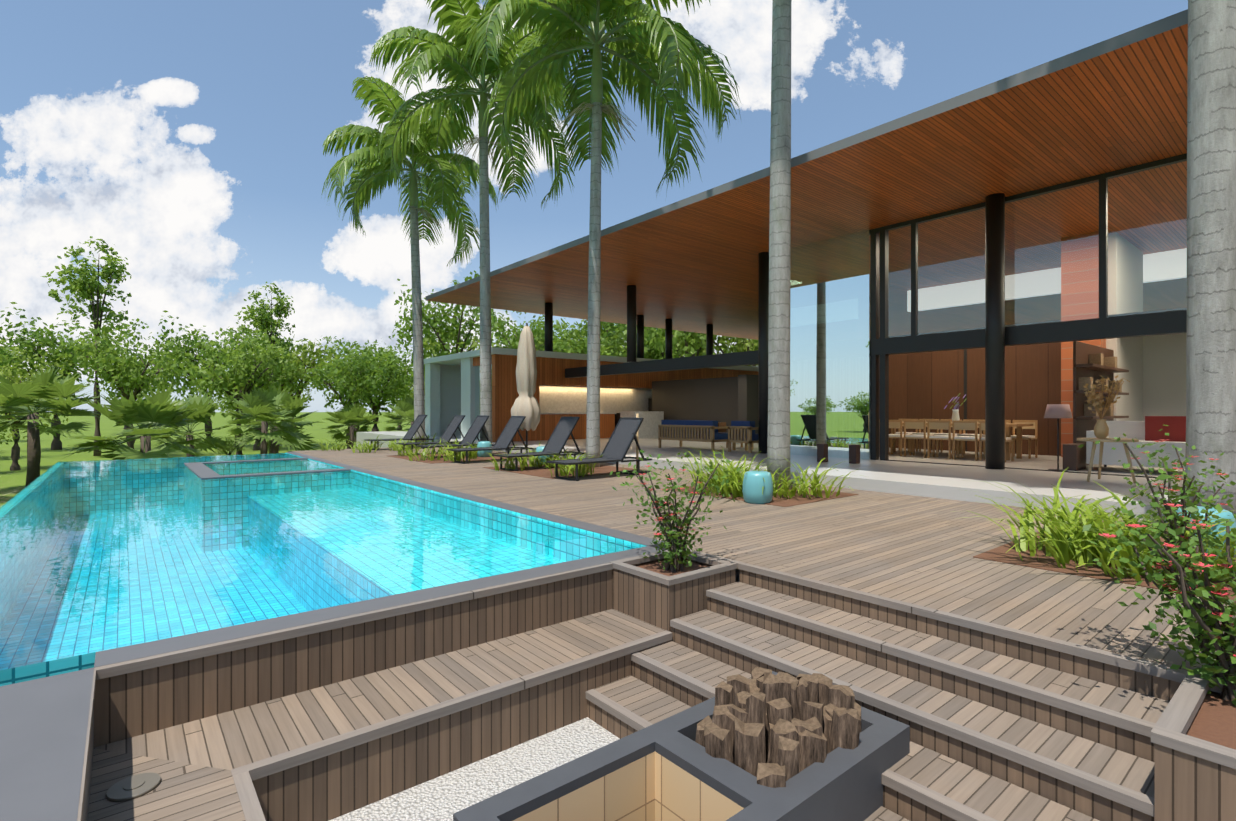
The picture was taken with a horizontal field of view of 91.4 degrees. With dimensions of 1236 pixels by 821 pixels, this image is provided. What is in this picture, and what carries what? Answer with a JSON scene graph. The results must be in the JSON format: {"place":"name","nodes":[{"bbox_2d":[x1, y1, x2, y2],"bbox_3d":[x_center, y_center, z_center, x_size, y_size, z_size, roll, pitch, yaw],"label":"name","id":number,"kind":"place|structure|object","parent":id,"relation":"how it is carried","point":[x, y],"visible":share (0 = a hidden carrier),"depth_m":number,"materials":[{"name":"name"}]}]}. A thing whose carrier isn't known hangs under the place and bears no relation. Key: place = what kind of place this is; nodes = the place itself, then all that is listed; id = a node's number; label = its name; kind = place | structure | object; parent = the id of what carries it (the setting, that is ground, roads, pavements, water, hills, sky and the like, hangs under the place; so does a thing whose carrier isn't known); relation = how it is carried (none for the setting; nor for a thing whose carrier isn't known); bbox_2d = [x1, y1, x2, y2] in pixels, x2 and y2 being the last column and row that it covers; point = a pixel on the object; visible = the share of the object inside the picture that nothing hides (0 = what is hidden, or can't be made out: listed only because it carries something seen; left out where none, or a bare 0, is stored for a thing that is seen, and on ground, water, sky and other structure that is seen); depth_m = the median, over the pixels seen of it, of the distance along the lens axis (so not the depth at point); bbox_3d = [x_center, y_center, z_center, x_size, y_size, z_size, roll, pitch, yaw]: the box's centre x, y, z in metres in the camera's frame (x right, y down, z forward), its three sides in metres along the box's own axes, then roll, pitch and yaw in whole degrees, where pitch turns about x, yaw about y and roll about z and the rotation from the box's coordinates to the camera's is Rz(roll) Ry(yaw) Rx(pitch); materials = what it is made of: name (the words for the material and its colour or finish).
{"place":"outdoors","nodes":[
{"label":"outdoors","id":0,"kind":"place"},
{"bbox_2d":[0,472,17,505],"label":"ornamental grass","id":1,"kind":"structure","parent":0,"point":[6,493],"depth_m":13.57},
{"bbox_2d":[0,412,410,506],"bbox_3d":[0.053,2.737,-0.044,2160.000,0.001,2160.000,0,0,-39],"label":"lawn","id":2,"kind":"structure","parent":0,"point":[50,458],"depth_m":53.28,"materials":[{"name":"green plant"}]},
{"bbox_2d":[0,336,16,367],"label":"broadleaf tree","id":3,"kind":"object","parent":2,"relation":"on","point":[3,358],"visible":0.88,"depth_m":34.16,"materials":[{"name":"green plant"}]},
{"bbox_2d":[0,412,26,443],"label":"broadleaf tree","id":4,"kind":"object","parent":2,"relation":"on","point":[9,436],"visible":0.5,"depth_m":26.67,"materials":[{"name":"green plant"}]},
{"bbox_2d":[0,347,71,470],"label":"broadleaf tree","id":5,"kind":"object","parent":2,"relation":"on","point":[6,372],"visible":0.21,"depth_m":27.54,"materials":[{"name":"green plant"}]},
{"bbox_2d":[0,366,103,486],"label":"fan palm","id":6,"kind":"object","parent":2,"relation":"on","point":[45,390],"visible":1,"depth_m":20.56,"materials":[{"name":"green plant"}]},
{"bbox_2d":[0,302,148,449],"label":"broadleaf tree","id":7,"kind":"object","parent":2,"relation":"on","point":[47,341],"visible":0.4,"depth_m":40.63,"materials":[{"name":"green plant"}]},
{"bbox_2d":[41,236,131,455],"bbox_3d":[-31.520,-3.601,35.886,4.092,13.400,5.137,0,0,-39],"label":"slender tree","id":8,"kind":"object","parent":2,"relation":"on","point":[85,284],"visible":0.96,"depth_m":36.01,"materials":[{"name":"green plant"}]},
{"bbox_2d":[49,311,196,448],"bbox_3d":[-27.869,-1.213,34.701,6.064,8.634,5.914,0,0,31],"label":"broadleaf tree","id":9,"kind":"object","parent":2,"relation":"on","point":[117,369],"visible":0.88,"depth_m":34.03,"materials":[{"name":"green plant"}]},
{"bbox_2d":[89,346,168,430],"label":"broadleaf tree","id":10,"kind":"object","parent":2,"relation":"on","point":[140,370],"visible":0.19,"depth_m":74.04,"materials":[{"name":"green plant"}]},
{"bbox_2d":[58,382,205,460],"bbox_3d":[-16.788,0.931,21.209,4.130,4.030,4.413,0,0,15],"label":"fan palm","id":11,"kind":"object","parent":2,"relation":"on","point":[154,410],"visible":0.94,"depth_m":20.67,"materials":[{"name":"green plant"}]},
{"bbox_2d":[128,391,236,456],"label":"fan palm","id":12,"kind":"object","parent":2,"relation":"on","point":[204,413],"visible":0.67,"depth_m":26.04,"materials":[{"name":"green plant"}]},
{"bbox_2d":[120,310,277,437],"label":"broadleaf tree","id":13,"kind":"object","parent":2,"relation":"on","point":[191,348],"visible":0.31,"depth_m":43.00,"materials":[{"name":"green plant"}]},
{"bbox_2d":[201,434,250,454],"bbox_3d":[-17.325,1.950,26.859,2.140,1.835,1.419,0,0,12],"label":"shrub","id":14,"kind":"object","parent":2,"relation":"on","point":[230,445],"visible":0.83,"depth_m":26.75,"materials":[{"name":"green plant"}]},
{"bbox_2d":[166,322,296,454],"bbox_3d":[-19.818,-0.872,31.674,5.516,7.889,5.656,0,0,-10],"label":"broadleaf tree","id":15,"kind":"object","parent":2,"relation":"on","point":[247,374],"visible":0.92,"depth_m":30.95,"materials":[{"name":"green plant"}]},
{"bbox_2d":[188,331,315,449],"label":"broadleaf tree","id":16,"kind":"object","parent":2,"relation":"on","point":[288,380],"visible":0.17,"depth_m":41.49,"materials":[{"name":"green plant"}]},
{"bbox_2d":[234,282,295,452],"bbox_3d":[-21.634,-2.406,36.969,3.257,10.872,4.088,0,0,-25],"label":"slender tree","id":17,"kind":"object","parent":2,"relation":"on","point":[263,317],"visible":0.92,"depth_m":36.87,"materials":[{"name":"green plant"}]},
{"bbox_2d":[221,386,309,453],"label":"fan palm","id":18,"kind":"object","parent":2,"relation":"on","point":[261,406],"visible":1,"depth_m":24.66,"materials":[{"name":"green plant"}]},
{"bbox_2d":[258,440,284,452],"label":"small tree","id":19,"kind":"object","parent":2,"relation":"on","point":[269,444],"visible":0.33,"depth_m":29.64,"materials":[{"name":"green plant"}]},
{"bbox_2d":[232,383,325,452],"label":"fan palm","id":20,"kind":"object","parent":2,"relation":"on","point":[287,402],"visible":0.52,"depth_m":28.77,"materials":[{"name":"green plant"}]},
{"bbox_2d":[236,326,344,446],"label":"broadleaf tree","id":21,"kind":"object","parent":2,"relation":"on","point":[304,354],"visible":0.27,"depth_m":45.19,"materials":[{"name":"green plant"}]},
{"bbox_2d":[0,453,645,685],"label":"pool shell","id":22,"kind":"object","parent":2,"relation":"on","point":[14,672],"visible":0.19,"depth_m":8.11},
{"bbox_2d":[0,453,635,669],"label":"pool water","id":23,"kind":"structure","parent":22,"relation":"in","point":[71,484],"depth_m":7.42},
{"bbox_2d":[0,452,663,820],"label":"pool coping","id":24,"kind":"object","parent":22,"relation":"on","point":[43,726],"visible":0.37,"depth_m":2.60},
{"bbox_2d":[77,563,613,820],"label":"pool wall","id":25,"kind":"structure","parent":22,"relation":"in","point":[137,697],"depth_m":3.50,"materials":[{"name":"wood"}]},
{"bbox_2d":[609,550,736,631],"bbox_3d":[0.444,1.433,4.891,0.763,0.400,0.697,0,0,-39],"label":"planter box","id":26,"kind":"object","parent":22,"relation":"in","point":[649,590],"visible":0.71,"depth_m":4.64,"materials":[{"name":"wood"}]},
{"bbox_2d":[610,446,739,571],"bbox_3d":[0.450,0.806,4.899,1.118,1.037,0.813,0,0,20],"label":"rose bush","id":27,"kind":"object","parent":26,"relation":"on","point":[676,545],"visible":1,"depth_m":4.87,"materials":[{"name":"green plant"}]},
{"bbox_2d":[321,404,381,448],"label":"fan palm","id":28,"kind":"object","parent":2,"relation":"on","point":[350,415],"visible":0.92,"depth_m":32.60,"materials":[{"name":"green plant"}]},
{"bbox_2d":[302,340,410,448],"bbox_3d":[-15.132,-0.593,35.329,5.572,7.181,6.291,0,0,43],"label":"broadleaf tree","id":29,"kind":"object","parent":2,"relation":"on","point":[346,378],"visible":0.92,"depth_m":34.31,"materials":[{"name":"green plant"}]},
{"bbox_2d":[312,334,410,441],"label":"broadleaf tree","id":30,"kind":"object","parent":2,"relation":"on","point":[356,347],"visible":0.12,"depth_m":52.73,"materials":[{"name":"green plant"}]},
{"bbox_2d":[318,339,431,431],"bbox_3d":[-15.024,-0.798,39.492,8.022,7.624,9.057,0,0,30],"label":"broadleaf tree","id":31,"kind":"object","parent":2,"relation":"on","point":[379,403],"visible":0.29,"depth_m":38.21,"materials":[{"name":"green plant"}]},
{"bbox_2d":[372,374,413,429],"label":"broadleaf tree","id":32,"kind":"object","parent":2,"relation":"on","point":[400,400],"visible":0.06,"depth_m":81.97,"materials":[{"name":"green plant"}]},
{"bbox_2d":[381,395,413,431],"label":"fan palm","id":33,"kind":"object","parent":2,"relation":"on","point":[405,407],"visible":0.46,"depth_m":31.02,"materials":[{"name":"green plant"}]},
{"bbox_2d":[392,367,424,404],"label":"broadleaf tree","id":34,"kind":"object","parent":2,"relation":"on","point":[411,395],"visible":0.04,"depth_m":44.14,"materials":[{"name":"green plant"}]},
{"bbox_2d":[392,267,509,362],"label":"broadleaf tree","id":35,"kind":"object","parent":2,"relation":"on","point":[444,331],"visible":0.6,"depth_m":69.95,"materials":[{"name":"green plant"}]},
{"bbox_2d":[423,334,544,355],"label":"broadleaf tree","id":36,"kind":"object","parent":2,"relation":"on","point":[474,344],"depth_m":38.62,"materials":[{"name":"green plant"}]},
{"bbox_2d":[462,306,586,352],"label":"broadleaf tree","id":37,"kind":"object","parent":2,"relation":"on","point":[513,343],"visible":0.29,"depth_m":56.02,"materials":[{"name":"green plant"}]},
{"bbox_2d":[503,318,624,353],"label":"broadleaf tree","id":38,"kind":"object","parent":2,"relation":"on","point":[565,327],"visible":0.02,"depth_m":65.95,"materials":[{"name":"green plant"}]},
{"bbox_2d":[560,322,610,353],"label":"broadleaf tree","id":39,"kind":"object","parent":2,"relation":"on","point":[578,339],"depth_m":63.52,"materials":[{"name":"green plant"}]},
{"bbox_2d":[534,316,650,354],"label":"broadleaf tree","id":40,"kind":"object","parent":2,"relation":"on","point":[576,332],"visible":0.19,"depth_m":63.34,"materials":[{"name":"green plant"}]},
{"bbox_2d":[564,330,658,358],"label":"broadleaf tree","id":41,"kind":"object","parent":2,"relation":"on","point":[612,342],"visible":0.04,"depth_m":55.44,"materials":[{"name":"green plant"}]},
{"bbox_2d":[586,322,660,353],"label":"broadleaf tree","id":42,"kind":"object","parent":2,"relation":"on","point":[619,344],"visible":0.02,"depth_m":62.69,"materials":[{"name":"green plant"}]},
{"bbox_2d":[601,343,675,359],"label":"broadleaf tree","id":43,"kind":"object","parent":2,"relation":"on","point":[646,355],"depth_m":54.79,"materials":[{"name":"green plant"}]},
{"bbox_2d":[604,333,684,356],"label":"broadleaf tree","id":44,"kind":"object","parent":2,"relation":"on","point":[650,350],"depth_m":56.63,"materials":[{"name":"green plant"}]},
{"bbox_2d":[600,322,713,358],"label":"broadleaf tree","id":45,"kind":"object","parent":2,"relation":"on","point":[625,327],"visible":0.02,"depth_m":55.30,"materials":[{"name":"green plant"}]},
{"bbox_2d":[620,324,741,359],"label":"broadleaf tree","id":46,"kind":"object","parent":2,"relation":"on","point":[688,340],"visible":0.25,"depth_m":47.49,"materials":[{"name":"green plant"}]},
{"bbox_2d":[682,332,757,366],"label":"broadleaf tree","id":47,"kind":"object","parent":2,"relation":"on","point":[744,344],"visible":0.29,"depth_m":48.48,"materials":[{"name":"green plant"}]},
{"bbox_2d":[329,717,619,820],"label":"white gravel","id":48,"kind":"structure","parent":0,"point":[445,797],"depth_m":3.26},
{"bbox_2d":[88,609,671,820],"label":"built-in bench","id":49,"kind":"object","parent":48,"relation":"on","point":[330,751],"visible":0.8,"depth_m":3.17,"materials":[{"name":"wood"}]},
{"bbox_2d":[106,773,160,801],"bbox_3d":[-2.060,1.599,2.569,0.180,0.019,0.180,0,0,-39],"label":"lid","id":50,"kind":"object","parent":49,"relation":"on","point":[133,787],"visible":1,"depth_m":2.55,"materials":[{"name":"silver metal"}]},
{"bbox_2d":[453,671,909,820],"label":"fire pit","id":51,"kind":"object","parent":48,"relation":"on","point":[669,769],"visible":0.63,"depth_m":2.61,"materials":[{"name":"concrete"}]},
{"bbox_2d":[695,667,861,787],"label":"firewood logs","id":52,"kind":"object","parent":51,"relation":"in","point":[766,727],"visible":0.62,"depth_m":2.79,"materials":[{"name":"brown wood"}]},
{"bbox_2d":[586,549,1235,820],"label":"deck stairs","id":53,"kind":"structure","parent":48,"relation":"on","point":[1004,723],"depth_m":3.17,"materials":[{"name":"wood"}]},
{"bbox_2d":[475,366,479,439],"bbox_3d":[-4.631,-0.263,20.988,0.001,2.640,1.500,0,0,-39],"label":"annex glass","id":54,"kind":"object","parent":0,"point":[477,390],"visible":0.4,"depth_m":21.42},
{"bbox_2d":[0,0,1187,411],"label":"sky","id":55,"kind":"structure","parent":0,"point":[185,137],"materials":[{"name":"blue"}]},
{"bbox_2d":[288,451,1217,692],"bbox_3d":[1.190,1.959,8.029,5.760,1.435,30.240,0,0,-39],"label":"deck substructure","id":56,"kind":"object","parent":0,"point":[737,575],"visible":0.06,"depth_m":4.94,"materials":[{"name":"wood"}]},
{"bbox_2d":[290,447,1235,670],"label":"deck","id":57,"kind":"structure","parent":56,"relation":"on","point":[919,550],"depth_m":5.66,"materials":[{"name":"wood"}]},
{"bbox_2d":[313,430,435,452],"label":"plants","id":58,"kind":"object","parent":57,"relation":"on","point":[369,447],"visible":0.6,"depth_m":18.67,"materials":[{"name":"green plant"}]},
{"bbox_2d":[364,415,433,450],"bbox_3d":[-7.024,0.687,19.420,1.992,1.100,0.672,0,0,-39],"label":"lounger","id":59,"kind":"object","parent":57,"relation":"on","point":[415,426],"visible":0.92,"depth_m":19.62,"materials":[{"name":"grey"}]},
{"bbox_2d":[322,76,498,446],"bbox_3d":[-7.017,-4.526,20.849,5.924,11.648,5.844,0,0,-39],"label":"palm","id":60,"kind":"object","parent":57,"relation":"on","point":[364,182],"visible":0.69,"depth_m":20.70,"materials":[{"name":"green"}]},
{"bbox_2d":[396,415,464,451],"bbox_3d":[-5.265,0.687,17.371,1.992,1.100,0.672,0,0,-39],"label":"lounger","id":61,"kind":"object","parent":57,"relation":"on","point":[452,427],"visible":0.65,"depth_m":17.56,"materials":[{"name":"grey"}]},
{"bbox_2d":[416,415,494,458],"bbox_3d":[-4.313,0.687,16.211,1.992,1.100,0.672,0,0,-39],"label":"lounger","id":62,"kind":"object","parent":57,"relation":"on","point":[474,430],"visible":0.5,"depth_m":16.41,"materials":[{"name":"grey"}]},
{"bbox_2d":[388,437,528,463],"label":"palm plants","id":63,"kind":"object","parent":57,"relation":"on","point":[446,456],"visible":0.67,"depth_m":15.32,"materials":[{"name":"green plant"}]},
{"bbox_2d":[369,0,586,453],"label":"palm","id":64,"kind":"object","parent":57,"relation":"on","point":[441,51],"visible":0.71,"depth_m":16.94,"materials":[{"name":"green"}]},
{"bbox_2d":[477,441,491,456],"bbox_3d":[-3.558,1.030,16.086,0.403,0.414,0.403,0,0,-39],"label":"garden stool","id":65,"kind":"object","parent":57,"relation":"on","point":[483,444],"visible":0.73,"depth_m":15.93,"materials":[{"name":"teal ceramic"}]},
{"bbox_2d":[448,416,532,463],"bbox_3d":[-3.095,0.687,14.727,1.992,1.100,0.672,0,0,-39],"label":"lounger","id":66,"kind":"object","parent":57,"relation":"on","point":[508,433],"visible":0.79,"depth_m":14.92,"materials":[{"name":"grey"}]},
{"bbox_2d":[511,323,540,456],"bbox_3d":[-2.461,-0.563,16.259,0.775,3.600,0.779,0,0,17],"label":"closed parasol","id":67,"kind":"object","parent":57,"relation":"on","point":[526,404],"visible":0.9,"depth_m":16.10,"materials":[{"name":"fabric"}]},
{"bbox_2d":[492,417,585,470],"bbox_3d":[-1.649,0.687,12.965,1.992,1.100,0.672,0,0,-39],"label":"lounger","id":68,"kind":"object","parent":57,"relation":"on","point":[559,436],"visible":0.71,"depth_m":13.16,"materials":[{"name":"grey"}]},
{"bbox_2d":[535,446,552,464],"bbox_3d":[-1.693,1.030,13.813,0.403,0.414,0.403,0,0,-39],"label":"garden stool","id":69,"kind":"object","parent":57,"relation":"on","point":[539,448],"visible":0.25,"depth_m":13.65,"materials":[{"name":"teal ceramic"}]},
{"bbox_2d":[482,443,640,478],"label":"palm plants","id":70,"kind":"object","parent":57,"relation":"on","point":[532,468],"visible":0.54,"depth_m":12.36,"materials":[{"name":"green plant"}]},
{"bbox_2d":[546,417,651,480],"bbox_3d":[-0.317,0.687,11.341,1.992,1.100,0.672,0,0,-39],"label":"lounger","id":71,"kind":"object","parent":57,"relation":"on","point":[621,439],"visible":0.9,"depth_m":11.53,"materials":[{"name":"grey"}]},
{"bbox_2d":[458,0,741,467],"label":"palm","id":72,"kind":"object","parent":57,"relation":"on","point":[630,41],"visible":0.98,"depth_m":13.27,"materials":[{"name":"green"}]},
{"bbox_2d":[626,414,649,473],"bbox_3d":[0.382,0.649,11.946,0.360,1.176,0.360,0,0,-39],"label":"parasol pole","id":73,"kind":"object","parent":57,"relation":"on","point":[637,452],"visible":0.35,"depth_m":11.93,"materials":[{"name":"metal"}]},
{"bbox_2d":[742,471,772,503],"bbox_3d":[1.882,1.030,8.132,0.403,0.414,0.403,0,0,-39],"label":"garden stool","id":74,"kind":"object","parent":57,"relation":"on","point":[754,483],"visible":0.98,"depth_m":7.97,"materials":[{"name":"teal ceramic"}]},
{"bbox_2d":[660,447,859,506],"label":"palm plants","id":75,"kind":"object","parent":57,"relation":"on","point":[785,496],"visible":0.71,"depth_m":8.72,"materials":[{"name":"green plant"}]},
{"bbox_2d":[767,0,791,490],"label":"palm","id":76,"kind":"object","parent":57,"relation":"on","point":[778,441],"visible":0.9,"depth_m":9.30,"materials":[{"name":"beige"}]},
{"bbox_2d":[952,467,1235,601],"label":"palm plants","id":77,"kind":"object","parent":57,"relation":"on","point":[1049,546],"visible":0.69,"depth_m":4.87,"materials":[{"name":"green plant"}]},
{"bbox_2d":[1078,425,1235,581],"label":"flowering shrub","id":78,"kind":"object","parent":57,"relation":"on","point":[1174,520],"visible":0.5,"depth_m":4.30,"materials":[{"name":"green plant"}]},
{"bbox_2d":[1176,506,1235,559],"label":"garden stool","id":79,"kind":"object","parent":57,"relation":"on","point":[1224,515],"visible":0.21,"depth_m":4.92,"materials":[{"name":"teal ceramic"}]},
{"bbox_2d":[1185,0,1235,520],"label":"palm","id":80,"kind":"object","parent":57,"relation":"on","point":[1211,279],"visible":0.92,"depth_m":5.56,"materials":[{"name":"beige"}]},
{"bbox_2d":[1151,651,1235,820],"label":"planter box","id":81,"kind":"object","parent":56,"relation":"in","point":[1193,734],"visible":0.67,"depth_m":2.28,"materials":[{"name":"wood"}]},
{"bbox_2d":[1067,474,1235,705],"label":"rose bush","id":82,"kind":"object","parent":81,"relation":"in","point":[1205,626],"visible":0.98,"depth_m":2.77,"materials":[{"name":"green plant"}]},
{"bbox_2d":[356,431,1184,522],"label":"patio floor","id":83,"kind":"structure","parent":0,"point":[946,481],"depth_m":10.12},
{"bbox_2d":[424,347,757,441],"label":"annex kitchen block","id":84,"kind":"structure","parent":83,"relation":"on","point":[450,387],"depth_m":22.97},
{"bbox_2d":[652,374,757,433],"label":"wall","id":85,"kind":"structure","parent":83,"relation":"on","point":[727,400],"depth_m":22.21,"materials":[{"name":"grey"}]},
{"bbox_2d":[658,420,757,452],"bbox_3d":[2.906,0.661,16.578,2.100,0.792,3.000,0,0,-39],"label":"outdoor sofa","id":86,"kind":"object","parent":83,"relation":"on","point":[741,432],"visible":0.92,"depth_m":15.82,"materials":[{"name":"brown wood"}]},
{"bbox_2d":[545,193,1004,468],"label":"columns","id":87,"kind":"structure","parent":83,"relation":"on","point":[995,331],"depth_m":10.95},
{"bbox_2d":[426,9,1187,339],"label":"house roof","id":88,"kind":"structure","parent":87,"relation":"on","point":[1102,107],"depth_m":11.37,"materials":[{"name":"wood"}]},
{"bbox_2d":[790,229,868,459],"bbox_3d":[5.185,-1.421,15.698,5.046,4.956,2.203,0,0,-71],"label":"glass panel","id":89,"kind":"object","parent":83,"relation":"on","point":[829,346],"visible":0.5,"depth_m":13.66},
{"bbox_2d":[817,444,859,463],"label":"stools","id":90,"kind":"object","parent":83,"relation":"on","point":[854,453],"visible":0.96,"depth_m":12.05,"materials":[{"name":"brown"}]},
{"bbox_2d":[565,153,1186,479],"bbox_3d":[9.263,-1.420,8.444,0.192,4.954,35.040,0,0,-39],"label":"steel house frame","id":91,"kind":"object","parent":83,"relation":"on","point":[1102,326],"visible":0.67,"depth_m":12.08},
{"bbox_2d":[887,160,1186,337],"bbox_3d":[13.029,-2.669,3.836,0.001,2.292,23.136,0,0,-39],"label":"clerestory glass","id":92,"kind":"object","parent":91,"relation":"in","point":[1062,231],"visible":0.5,"depth_m":10.47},
{"bbox_2d":[879,419,1037,461],"bbox_3d":[7.651,0.637,14.107,1.980,0.840,3.240,0,0,-39],"label":"dining table and chairs","id":93,"kind":"object","parent":83,"relation":"on","point":[960,425],"visible":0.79,"depth_m":13.46,"materials":[{"name":"brown wood"}]},
{"bbox_2d":[944,393,966,421],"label":"dining vase flowers","id":94,"kind":"object","parent":93,"relation":"on","point":[955,415],"visible":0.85,"depth_m":13.85,"materials":[{"name":"ceramic"}]},
{"bbox_2d":[1044,404,1072,470],"bbox_3d":[7.677,0.475,10.528,0.408,1.164,0.408,0,0,-39],"label":"floor lamp","id":95,"kind":"object","parent":83,"relation":"on","point":[1057,411],"visible":0.92,"depth_m":10.42,"materials":[{"name":"grey"}]},
{"bbox_2d":[1063,341,1128,470],"bbox_3d":[9.313,-0.113,11.703,3.420,2.340,0.294,0,0,-39],"label":"bookshelf","id":96,"kind":"object","parent":83,"relation":"on","point":[1092,364],"visible":0.71,"depth_m":11.35,"materials":[{"name":"brown wood"}]},
{"bbox_2d":[1077,438,1138,482],"bbox_3d":[7.297,0.741,9.005,0.720,0.639,0.720,0,0,-39],"label":"side table","id":97,"kind":"object","parent":83,"relation":"on","point":[1102,441],"visible":0.92,"depth_m":8.95,"materials":[{"name":"wood"}]},
{"bbox_2d":[1083,375,1129,438],"bbox_3d":[7.269,-0.056,9.006,0.555,0.953,0.450,0,0,33],"label":"pampas vase","id":98,"kind":"object","parent":97,"relation":"on","point":[1101,429],"visible":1,"depth_m":8.98,"materials":[{"name":"brown ceramic"}]},
{"bbox_2d":[1086,416,1185,469],"bbox_3d":[9.601,0.577,9.886,1.080,0.960,2.880,0,0,-39],"label":"living room sofa","id":99,"kind":"object","parent":83,"relation":"on","point":[1146,431],"visible":0.48,"depth_m":10.24,"materials":[{"name":"fabric"}]},
{"bbox_2d":[869,356,869,457],"bbox_3d":[4.862,-0.143,14.186,0.072,2.400,2.460,0,0,-39],"label":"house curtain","id":100,"kind":"object","parent":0,"point":[869,406],"visible":0.02,"depth_m":13.32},
{"bbox_2d":[869,231,1186,456],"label":"house interior walls","id":101,"kind":"structure","parent":0,"point":[931,385],"depth_m":14.61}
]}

